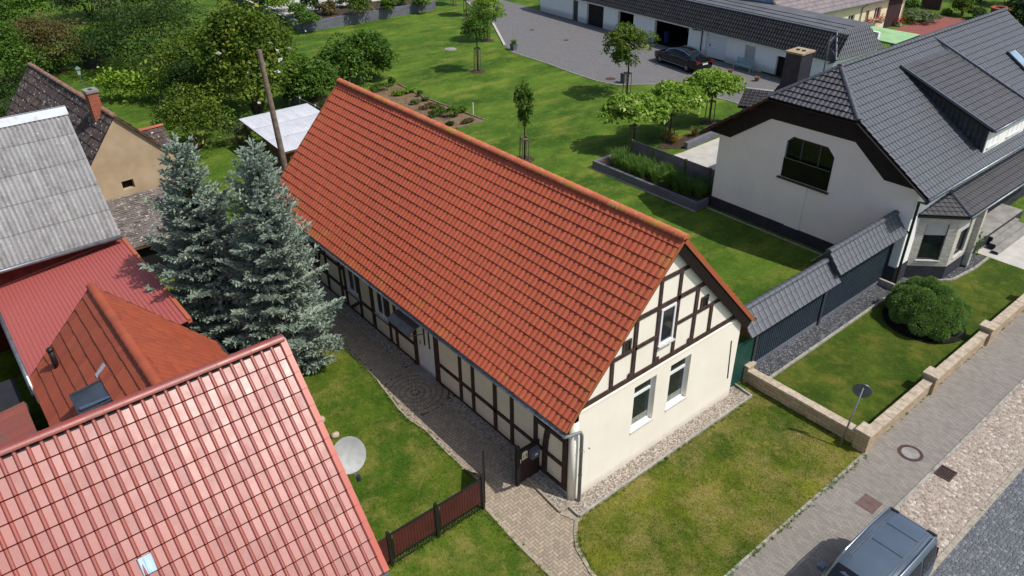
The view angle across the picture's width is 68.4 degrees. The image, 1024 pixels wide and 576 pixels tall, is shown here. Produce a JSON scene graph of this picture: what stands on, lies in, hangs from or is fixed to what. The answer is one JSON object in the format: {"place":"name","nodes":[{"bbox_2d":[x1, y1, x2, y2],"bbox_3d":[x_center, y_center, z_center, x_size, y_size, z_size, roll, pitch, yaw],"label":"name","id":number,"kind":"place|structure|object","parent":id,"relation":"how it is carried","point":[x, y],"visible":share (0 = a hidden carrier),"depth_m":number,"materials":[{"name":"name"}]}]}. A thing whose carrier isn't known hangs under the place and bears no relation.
{"place":"outdoors","nodes":[
{"label":"outdoors","id":0,"kind":"place"},
{"bbox_2d":[247,0,378,14],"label":"terrace","id":1,"kind":"structure","parent":0,"point":[283,10],"depth_m":82.53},
{"bbox_2d":[181,302,547,575],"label":"yard lawn","id":2,"kind":"structure","parent":0,"point":[500,568],"depth_m":24.18,"materials":[{"name":"green plant"}]},
{"bbox_2d":[314,296,590,575],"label":"path","id":3,"kind":"structure","parent":0,"point":[445,431],"depth_m":24.89,"materials":[{"name":"grey stone"}]},
{"bbox_2d":[320,294,596,575],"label":"path kerb","id":4,"kind":"structure","parent":3,"relation":"on","point":[553,505],"depth_m":24.75,"materials":[{"name":"concrete"}]},
{"bbox_2d":[0,0,1023,444],"bbox_3d":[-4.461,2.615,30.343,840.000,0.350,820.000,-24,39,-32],"label":"ground","id":5,"kind":"structure","parent":0,"point":[570,136],"depth_m":54.87,"materials":[{"name":"green plant"}]},
{"bbox_2d":[0,79,17,110],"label":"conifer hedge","id":6,"kind":"object","parent":5,"relation":"on","point":[3,93],"visible":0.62,"depth_m":53.07,"materials":[{"name":"green plant"}]},
{"bbox_2d":[0,378,22,411],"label":"dark shed","id":7,"kind":"structure","parent":5,"relation":"on","point":[10,396],"depth_m":25.71,"materials":[{"name":"grey"}]},
{"bbox_2d":[0,401,36,446],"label":"ribbed lean to","id":8,"kind":"object","parent":5,"relation":"on","point":[16,422],"visible":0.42,"depth_m":22.70,"materials":[{"name":"metal"}]},
{"bbox_2d":[0,20,55,87],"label":"green bush","id":9,"kind":"object","parent":5,"relation":"on","point":[8,50],"visible":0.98,"depth_m":59.30,"materials":[{"name":"green plant"}]},
{"bbox_2d":[0,0,57,28],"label":"leafy tree","id":10,"kind":"object","parent":5,"relation":"on","point":[36,4],"visible":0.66,"depth_m":73.95,"materials":[{"name":"green plant"}]},
{"bbox_2d":[27,50,71,72],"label":"green bush","id":11,"kind":"object","parent":5,"relation":"on","point":[61,61],"visible":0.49,"depth_m":63.94,"materials":[{"name":"green plant"}]},
{"bbox_2d":[12,9,98,72],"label":"brownish shrub","id":12,"kind":"object","parent":5,"relation":"on","point":[46,33],"visible":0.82,"depth_m":62.34,"materials":[{"name":"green plant"}]},
{"bbox_2d":[0,105,122,352],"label":"corrugated barn","id":13,"kind":"structure","parent":5,"relation":"on","point":[54,208],"depth_m":30.13,"materials":[{"name":"metal"}]},
{"bbox_2d":[49,0,120,19],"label":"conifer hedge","id":14,"kind":"object","parent":5,"relation":"on","point":[67,3],"visible":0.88,"depth_m":79.19,"materials":[{"name":"green plant"}]},
{"bbox_2d":[55,27,125,60],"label":"garden shrub","id":15,"kind":"object","parent":5,"relation":"on","point":[72,45],"visible":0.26,"depth_m":65.84,"materials":[{"name":"green plant"}]},
{"bbox_2d":[5,62,177,200],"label":"old rendered house","id":16,"kind":"structure","parent":5,"relation":"on","point":[122,158],"depth_m":37.22,"materials":[{"name":"paint"}]},
{"bbox_2d":[0,236,191,396],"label":"sheet roof shed","id":17,"kind":"structure","parent":5,"relation":"on","point":[37,308],"depth_m":28.44,"materials":[{"name":"metal"}]},
{"bbox_2d":[93,0,121,25],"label":"thin shrub","id":18,"kind":"object","parent":5,"relation":"on","point":[98,4],"visible":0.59,"depth_m":73.50,"materials":[{"name":"green plant"}]},
{"bbox_2d":[26,282,229,426],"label":"tiled house","id":19,"kind":"structure","parent":5,"relation":"on","point":[105,347],"depth_m":22.30,"materials":[{"name":"orange tile"}]},
{"bbox_2d":[69,379,111,414],"bbox_3d":[-11.495,3.315,20.810,0.920,0.940,1.160,-24,39,-32],"label":"roof window","id":20,"kind":"structure","parent":19,"relation":"in","point":[94,395],"depth_m":20.60,"materials":[{"name":"glass"}]},
{"bbox_2d":[65,0,208,73],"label":"garden shrub","id":21,"kind":"object","parent":5,"relation":"on","point":[119,25],"visible":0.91,"depth_m":62.24,"materials":[{"name":"green plant"}]},
{"bbox_2d":[106,187,173,274],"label":"mossy slate shed","id":22,"kind":"structure","parent":5,"relation":"on","point":[134,218],"depth_m":35.73,"materials":[{"name":"grey stone"}]},
{"bbox_2d":[85,66,197,104],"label":"green shrub","id":23,"kind":"object","parent":5,"relation":"on","point":[136,83],"visible":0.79,"depth_m":56.84,"materials":[{"name":"green plant"}]},
{"bbox_2d":[135,123,174,170],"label":"tiled outhouse","id":24,"kind":"structure","parent":5,"relation":"on","point":[157,132],"depth_m":41.05,"materials":[{"name":"tile"}]},
{"bbox_2d":[157,53,225,111],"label":"dark shrub","id":25,"kind":"object","parent":5,"relation":"on","point":[180,69],"visible":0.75,"depth_m":53.42,"materials":[{"name":"green plant"}]},
{"bbox_2d":[149,82,237,149],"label":"round shrub","id":26,"kind":"object","parent":5,"relation":"on","point":[192,101],"visible":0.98,"depth_m":47.52,"materials":[{"name":"green plant"}]},
{"bbox_2d":[0,334,389,575],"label":"glazed roof house","id":27,"kind":"structure","parent":5,"relation":"on","point":[230,465],"depth_m":16.93,"materials":[{"name":"red tile"}]},
{"bbox_2d":[334,436,365,481],"bbox_3d":[-4.151,4.224,18.999,0.951,0.904,0.746,8,33,14],"label":"satellite dish","id":28,"kind":"object","parent":27,"relation":"attached to","point":[351,451],"visible":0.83,"depth_m":19.08,"materials":[{"name":"metal"}]},
{"bbox_2d":[138,132,259,353],"bbox_3d":[-11.478,-1.192,28.405,5.535,9.636,5.631,-24,39,-32],"label":"blue spruce","id":29,"kind":"object","parent":5,"relation":"on","point":[196,244],"visible":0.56,"depth_m":27.40,"materials":[{"name":"green plant"}]},
{"bbox_2d":[137,20,263,95],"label":"leafy shrub","id":30,"kind":"object","parent":5,"relation":"on","point":[182,51],"visible":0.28,"depth_m":55.63,"materials":[{"name":"green plant"}]},
{"bbox_2d":[216,116,258,144],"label":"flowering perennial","id":31,"kind":"object","parent":5,"relation":"on","point":[240,129],"visible":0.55,"depth_m":48.96,"materials":[{"name":"green plant"}]},
{"bbox_2d":[189,0,305,114],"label":"leafy shrub","id":32,"kind":"object","parent":5,"relation":"on","point":[257,34],"visible":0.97,"depth_m":50.33,"materials":[{"name":"green plant"}]},
{"bbox_2d":[256,49,287,170],"bbox_3d":[-11.620,-7.197,37.816,0.777,9.315,0.330,19,37,29],"label":"utility pole","id":33,"kind":"object","parent":5,"relation":"on","point":[281,151],"visible":0.6,"depth_m":36.87,"materials":[{"name":"brown wood"}]},
{"bbox_2d":[239,103,319,168],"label":"pale roof shed","id":34,"kind":"structure","parent":5,"relation":"on","point":[295,123],"depth_m":46.91,"materials":[{"name":"white metal"}]},
{"bbox_2d":[213,137,347,374],"bbox_3d":[-8.814,-0.776,27.448,4.802,9.791,5.108,-24,39,-32],"label":"blue spruce","id":35,"kind":"object","parent":5,"relation":"on","point":[282,292],"visible":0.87,"depth_m":27.02,"materials":[{"name":"green plant"}]},
{"bbox_2d":[280,65,314,101],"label":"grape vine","id":36,"kind":"object","parent":5,"relation":"on","point":[299,90],"visible":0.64,"depth_m":55.21,"materials":[{"name":"green plant"}]},
{"bbox_2d":[277,53,339,101],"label":"leafy shrub","id":37,"kind":"object","parent":5,"relation":"on","point":[320,73],"visible":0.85,"depth_m":55.54,"materials":[{"name":"green plant"}]},
{"bbox_2d":[235,0,435,31],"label":"raised bed","id":38,"kind":"object","parent":5,"relation":"on","point":[342,17],"visible":0.72,"depth_m":79.99,"materials":[{"name":"grey stone"}]},
{"bbox_2d":[316,0,339,14],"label":"bed shrub","id":39,"kind":"object","parent":38,"relation":"on","point":[328,6],"visible":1,"depth_m":78.60,"materials":[{"name":"green plant"}]},
{"bbox_2d":[346,0,374,12],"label":"bed shrub","id":40,"kind":"object","parent":38,"relation":"on","point":[359,5],"visible":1,"depth_m":77.80,"materials":[{"name":"green plant"}]},
{"bbox_2d":[312,32,373,82],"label":"leafy shrub","id":41,"kind":"object","parent":5,"relation":"on","point":[334,53],"visible":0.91,"depth_m":58.77,"materials":[{"name":"green plant"}]},
{"bbox_2d":[311,276,413,366],"bbox_3d":[-7.639,0.673,33.150,0.570,0.001,11.500,-24,39,-32],"label":"gravel strip","id":42,"kind":"object","parent":5,"relation":"on","point":[383,342],"visible":0.5,"depth_m":31.35,"materials":[{"name":"grey gravel"}]},
{"bbox_2d":[340,29,399,80],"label":"leafy shrub","id":43,"kind":"object","parent":5,"relation":"on","point":[380,52],"visible":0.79,"depth_m":59.85,"materials":[{"name":"green plant"}]},
{"bbox_2d":[314,84,481,128],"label":"vegetable bed","id":44,"kind":"object","parent":5,"relation":"on","point":[404,99],"visible":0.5,"depth_m":56.40,"materials":[{"name":"soil"}]},
{"bbox_2d":[377,474,484,566],"bbox_3d":[-2.628,7.052,21.838,4.570,1.520,0.090,-24,39,-32],"label":"panel fence","id":45,"kind":"object","parent":5,"relation":"on","point":[414,531],"visible":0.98,"depth_m":21.99,"materials":[{"name":"brown wood"}]},
{"bbox_2d":[459,6,493,73],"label":"young tree","id":46,"kind":"object","parent":5,"relation":"on","point":[473,20],"visible":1,"depth_m":61.40,"materials":[{"name":"green plant"}]},
{"bbox_2d":[469,0,506,41],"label":"ball tree","id":47,"kind":"object","parent":5,"relation":"on","point":[495,10],"visible":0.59,"depth_m":70.47,"materials":[{"name":"green plant"}]},
{"bbox_2d":[445,396,570,508],"bbox_3d":[-0.273,5.460,25.595,0.570,0.330,6.270,-24,39,-32],"label":"gravel strip","id":48,"kind":"object","parent":5,"relation":"on","point":[548,488],"visible":0.74,"depth_m":25.54,"materials":[{"name":"grey gravel"}]},
{"bbox_2d":[271,78,756,501],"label":"half timbered house","id":49,"kind":"structure","parent":5,"relation":"on","point":[513,300],"depth_m":25.37,"materials":[{"name":"white"}]},
{"bbox_2d":[346,265,359,300],"bbox_3d":[-6.713,-0.298,31.753,0.170,1.378,1.120,-24,39,-32],"label":"window","id":50,"kind":"structure","parent":49,"relation":"in","point":[352,282],"depth_m":31.99,"materials":[{"name":"white"}]},
{"bbox_2d":[374,286,388,323],"bbox_3d":[-5.245,0.628,30.230,0.170,1.378,1.060,-24,39,-32],"label":"window","id":51,"kind":"structure","parent":49,"relation":"in","point":[380,301],"depth_m":30.43,"materials":[{"name":"white"}]},
{"bbox_2d":[418,326,435,375],"bbox_3d":[-3.188,2.241,28.386,0.115,2.220,1.100,-24,39,-32],"label":"door","id":52,"kind":"structure","parent":49,"relation":"in","point":[426,348],"depth_m":28.49,"materials":[{"name":"white wood"}]},
{"bbox_2d":[630,377,652,433],"bbox_3d":[4.189,3.714,24.300,1.090,1.898,0.230,-24,39,-32],"label":"window","id":53,"kind":"structure","parent":49,"relation":"in","point":[642,394],"depth_m":24.49,"materials":[{"name":"white plastic"}]},
{"bbox_2d":[657,302,676,348],"bbox_3d":[4.796,1.145,23.134,0.740,1.378,0.140,-24,39,-32],"label":"window","id":54,"kind":"structure","parent":49,"relation":"in","point":[667,321],"depth_m":23.19,"materials":[{"name":"white"}]},
{"bbox_2d":[665,356,687,410],"bbox_3d":[5.517,3.124,25.221,1.090,1.898,0.230,-24,39,-32],"label":"window","id":55,"kind":"structure","parent":49,"relation":"in","point":[678,370],"depth_m":25.43,"materials":[{"name":"white"}]},
{"bbox_2d":[513,76,535,162],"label":"young tree","id":56,"kind":"object","parent":5,"relation":"on","point":[521,95],"visible":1,"depth_m":45.06,"materials":[{"name":"green plant"}]},
{"bbox_2d":[515,439,539,486],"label":"side panel gate","id":57,"kind":"structure","parent":5,"relation":"on","point":[526,468],"depth_m":23.92,"materials":[{"name":"brown wood"}]},
{"bbox_2d":[599,21,660,93],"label":"young tree","id":58,"kind":"object","parent":5,"relation":"on","point":[621,43],"visible":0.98,"depth_m":55.40,"materials":[{"name":"green plant"}]},
{"bbox_2d":[597,92,673,149],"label":"plane tree","id":59,"kind":"object","parent":5,"relation":"on","point":[639,107],"visible":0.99,"depth_m":46.19,"materials":[{"name":"green plant"}]},
{"bbox_2d":[592,152,711,210],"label":"planter border","id":60,"kind":"object","parent":5,"relation":"on","point":[604,165],"visible":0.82,"depth_m":42.63,"materials":[{"name":"grey concrete"}]},
{"bbox_2d":[604,144,712,198],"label":"ornamental grasses","id":61,"kind":"object","parent":60,"relation":"on","point":[675,179],"visible":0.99,"depth_m":42.85,"materials":[{"name":"green plant"}]},
{"bbox_2d":[567,386,747,513],"bbox_3d":[5.199,5.367,25.930,8.800,0.049,0.810,-24,39,-32],"label":"gravel strip","id":62,"kind":"object","parent":5,"relation":"on","point":[623,474],"visible":0.92,"depth_m":25.64,"materials":[{"name":"beige gravel"}]},
{"bbox_2d":[568,383,751,516],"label":"gravel kerb","id":63,"kind":"structure","parent":5,"relation":"on","point":[607,496],"depth_m":25.39,"materials":[{"name":"concrete"}]},
{"bbox_2d":[630,139,714,188],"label":"privacy fence","id":64,"kind":"object","parent":5,"relation":"on","point":[683,164],"visible":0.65,"depth_m":43.17,"materials":[{"name":"grey wood"}]},
{"bbox_2d":[328,310,1023,575],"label":"edge weeds","id":65,"kind":"object","parent":5,"relation":"on","point":[614,495],"visible":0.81,"depth_m":23.57,"materials":[{"name":"green plant"}]},
{"bbox_2d":[647,79,709,140],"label":"plane tree","id":66,"kind":"object","parent":5,"relation":"on","point":[677,96],"visible":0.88,"depth_m":47.73,"materials":[{"name":"green plant"}]},
{"bbox_2d":[656,131,709,148],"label":"mulch bed","id":67,"kind":"object","parent":5,"relation":"on","point":[682,140],"visible":0.38,"depth_m":48.98,"materials":[{"name":"brown soil"}]},
{"bbox_2d":[684,131,719,148],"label":"terrace border","id":68,"kind":"object","parent":67,"relation":"on","point":[698,140],"visible":0.79,"depth_m":48.82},
{"bbox_2d":[540,0,883,77],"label":"garage building","id":69,"kind":"structure","parent":5,"relation":"on","point":[764,36],"depth_m":63.83,"materials":[{"name":"white"}]},
{"bbox_2d":[588,3,603,26],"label":"garage door","id":70,"kind":"structure","parent":69,"relation":"in","point":[596,12],"depth_m":76.84,"materials":[{"name":"grey metal"}]},
{"bbox_2d":[705,32,727,60],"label":"garage door","id":71,"kind":"structure","parent":69,"relation":"in","point":[716,47],"depth_m":65.63,"materials":[{"name":"white metal"}]},
{"bbox_2d":[682,67,746,125],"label":"plane tree","id":72,"kind":"object","parent":5,"relation":"on","point":[712,82],"visible":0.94,"depth_m":50.05,"materials":[{"name":"green plant"}]},
{"bbox_2d":[730,335,758,386],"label":"green gate","id":73,"kind":"structure","parent":5,"relation":"on","point":[745,351],"depth_m":28.09,"materials":[{"name":"metal"}]},
{"bbox_2d":[738,87,773,109],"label":"tile hooded wall","id":74,"kind":"structure","parent":5,"relation":"on","point":[751,96],"depth_m":50.09,"materials":[{"name":"tile"}]},
{"bbox_2d":[724,451,867,575],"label":"lawn kerb","id":75,"kind":"structure","parent":5,"relation":"on","point":[745,558],"depth_m":23.14,"materials":[{"name":"concrete"}]},
{"bbox_2d":[707,207,894,290],"bbox_3d":[13.925,-2.110,37.530,0.120,0.375,10.500,-24,39,-32],"label":"mowing edge","id":76,"kind":"object","parent":5,"relation":"on","point":[886,284],"visible":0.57,"depth_m":37.14,"materials":[{"name":"concrete"}]},
{"bbox_2d":[740,210,908,364],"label":"tile topped wall","id":77,"kind":"structure","parent":5,"relation":"on","point":[842,273],"depth_m":30.50,"materials":[{"name":"tile"}]},
{"bbox_2d":[756,0,904,27],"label":"cream barn","id":78,"kind":"structure","parent":5,"relation":"on","point":[860,10],"depth_m":70.86,"materials":[{"name":"brown tile"}]},
{"bbox_2d":[883,0,902,27],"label":"barn door","id":79,"kind":"structure","parent":78,"relation":"in","point":[894,8],"depth_m":74.68,"materials":[{"name":"brown wood"}]},
{"bbox_2d":[696,7,1023,284],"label":"white house","id":80,"kind":"structure","parent":5,"relation":"on","point":[923,135],"depth_m":35.09,"materials":[{"name":"paint"}]},
{"bbox_2d":[776,137,833,194],"bbox_3d":[13.980,-5.918,35.685,0.280,2.250,2.750,-24,39,-32],"label":"window","id":81,"kind":"structure","parent":80,"relation":"in","point":[806,162],"depth_m":35.70,"materials":[{"name":"glass"}]},
{"bbox_2d":[915,224,949,261],"bbox_3d":[19.028,-2.065,34.098,1.060,1.888,0.180,2,32,5],"label":"window","id":82,"kind":"structure","parent":80,"relation":"in","point":[934,235],"depth_m":34.17,"materials":[{"name":"glass"}]},
{"bbox_2d":[754,253,985,375],"bbox_3d":[15.880,0.763,33.114,16.508,0.068,1.858,-21,37,-29],"label":"gravel bed","id":83,"kind":"object","parent":5,"relation":"on","point":[798,346],"visible":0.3,"depth_m":31.82,"materials":[{"name":"grey gravel"}]},
{"bbox_2d":[769,257,988,377],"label":"gravel kerb","id":84,"kind":"structure","parent":5,"relation":"on","point":[793,361],"depth_m":31.79,"materials":[{"name":"concrete"}]},
{"bbox_2d":[742,294,1023,452],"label":"garden wall","id":85,"kind":"structure","parent":5,"relation":"on","point":[863,436],"depth_m":27.54,"materials":[{"name":"beige stone"}]},
{"bbox_2d":[871,26,919,45],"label":"green carport","id":86,"kind":"object","parent":5,"relation":"on","point":[891,37],"visible":0.3,"depth_m":63.11,"materials":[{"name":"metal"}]},
{"bbox_2d":[902,7,943,21],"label":"garden bush","id":87,"kind":"object","parent":5,"relation":"on","point":[915,13],"visible":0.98,"depth_m":76.17,"materials":[{"name":"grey plant"}]},
{"bbox_2d":[894,378,1023,509],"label":"sidewalk kerb","id":88,"kind":"structure","parent":5,"relation":"on","point":[959,444],"depth_m":25.77,"materials":[{"name":"concrete"}]},
{"bbox_2d":[897,383,1023,557],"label":"cobble verge","id":89,"kind":"structure","parent":5,"relation":"on","point":[984,460],"depth_m":24.55,"materials":[{"name":"stone"}]},
{"bbox_2d":[816,507,938,575],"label":"parked van","id":90,"kind":"object","parent":89,"relation":"on","point":[891,541],"visible":1,"depth_m":19.95,"materials":[{"name":"grey metal"}]},
{"bbox_2d":[934,464,957,481],"bbox_3d":[14.201,6.073,24.702,0.600,0.060,0.540,-24,39,-32],"label":"street drain","id":91,"kind":"object","parent":89,"relation":"in","point":[944,472],"visible":1,"depth_m":24.68,"materials":[{"name":"metal"}]},
{"bbox_2d":[952,0,974,15],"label":"garden bush","id":92,"kind":"object","parent":5,"relation":"on","point":[963,5],"visible":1,"depth_m":78.02,"materials":[{"name":"green plant"}]},
{"bbox_2d":[929,459,1023,575],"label":"road kerb","id":93,"kind":"structure","parent":5,"relation":"on","point":[961,534],"depth_m":23.11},
{"bbox_2d":[972,203,1023,254],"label":"entrance steps","id":94,"kind":"structure","parent":5,"relation":"on","point":[1002,229],"depth_m":38.28,"materials":[{"name":"concrete"}]},
{"bbox_2d":[467,0,780,102],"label":"driveway","id":95,"kind":"structure","parent":0,"point":[578,52],"depth_m":68.66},
{"bbox_2d":[654,45,713,71],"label":"parked saloon","id":96,"kind":"object","parent":95,"relation":"on","point":[687,58],"visible":0.99,"depth_m":62.78,"materials":[{"name":"black paint"}]},
{"bbox_2d":[663,138,719,179],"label":"terrace","id":97,"kind":"structure","parent":0,"point":[705,154],"depth_m":47.37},
{"bbox_2d":[578,381,862,575],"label":"front lawn","id":98,"kind":"structure","parent":0,"point":[691,532],"depth_m":23.91,"materials":[{"name":"green plant"}]},
{"bbox_2d":[839,383,871,447],"bbox_3d":[11.432,4.270,25.339,0.685,2.666,0.432,-8,33,-12],"label":"traffic sign","id":99,"kind":"object","parent":98,"relation":"on","point":[860,390],"visible":1,"depth_m":24.88,"materials":[{"name":"metal"}]},
{"bbox_2d":[729,311,1023,575],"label":"sidewalk","id":100,"kind":"structure","parent":0,"point":[961,403],"depth_m":25.13,"materials":[{"name":"brick"}]},
{"bbox_2d":[855,493,881,513],"bbox_3d":[11.198,6.767,23.640,0.650,0.012,0.580,-24,39,-32],"label":"utility cover","id":101,"kind":"object","parent":100,"relation":"on","point":[868,503],"visible":1,"depth_m":23.64,"materials":[{"name":"brown metal"}]},
{"bbox_2d":[898,445,923,461],"bbox_3d":[13.480,5.579,25.481,0.800,0.010,0.800,-24,39,-32],"label":"street manhole","id":102,"kind":"object","parent":100,"relation":"on","point":[911,453],"visible":1,"depth_m":25.46,"materials":[{"name":"metal"}]},
{"bbox_2d":[774,258,1023,425],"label":"street lawn","id":103,"kind":"structure","parent":0,"point":[880,357],"depth_m":30.07,"materials":[{"name":"green plant"}]},
{"bbox_2d":[882,306,966,343],"bbox_3d":[17.517,1.414,32.067,3.240,0.070,3.240,-24,39,-32],"label":"edging ring","id":104,"kind":"object","parent":103,"relation":"on","point":[902,329],"visible":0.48,"depth_m":31.30,"materials":[{"name":"black soil"}]},
{"bbox_2d":[885,275,973,341],"bbox_3d":[17.421,0.654,31.621,3.333,1.969,3.449,-24,39,-32],"label":"mountain pine","id":105,"kind":"object","parent":103,"relation":"on","point":[934,308],"visible":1,"depth_m":30.89,"materials":[{"name":"green plant"}]},
{"bbox_2d":[892,16,968,35],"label":"red paving","id":106,"kind":"structure","parent":0,"point":[922,27],"depth_m":75.66,"materials":[{"name":"brick"}]},
{"bbox_2d":[930,468,1023,575],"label":"road","id":107,"kind":"structure","parent":0,"point":[991,543],"depth_m":22.27,"materials":[{"name":"stone"}]},
{"bbox_2d":[976,236,1023,268],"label":"house walk","id":108,"kind":"structure","parent":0,"point":[1013,254],"depth_m":36.91,"materials":[{"name":"grey concrete"}]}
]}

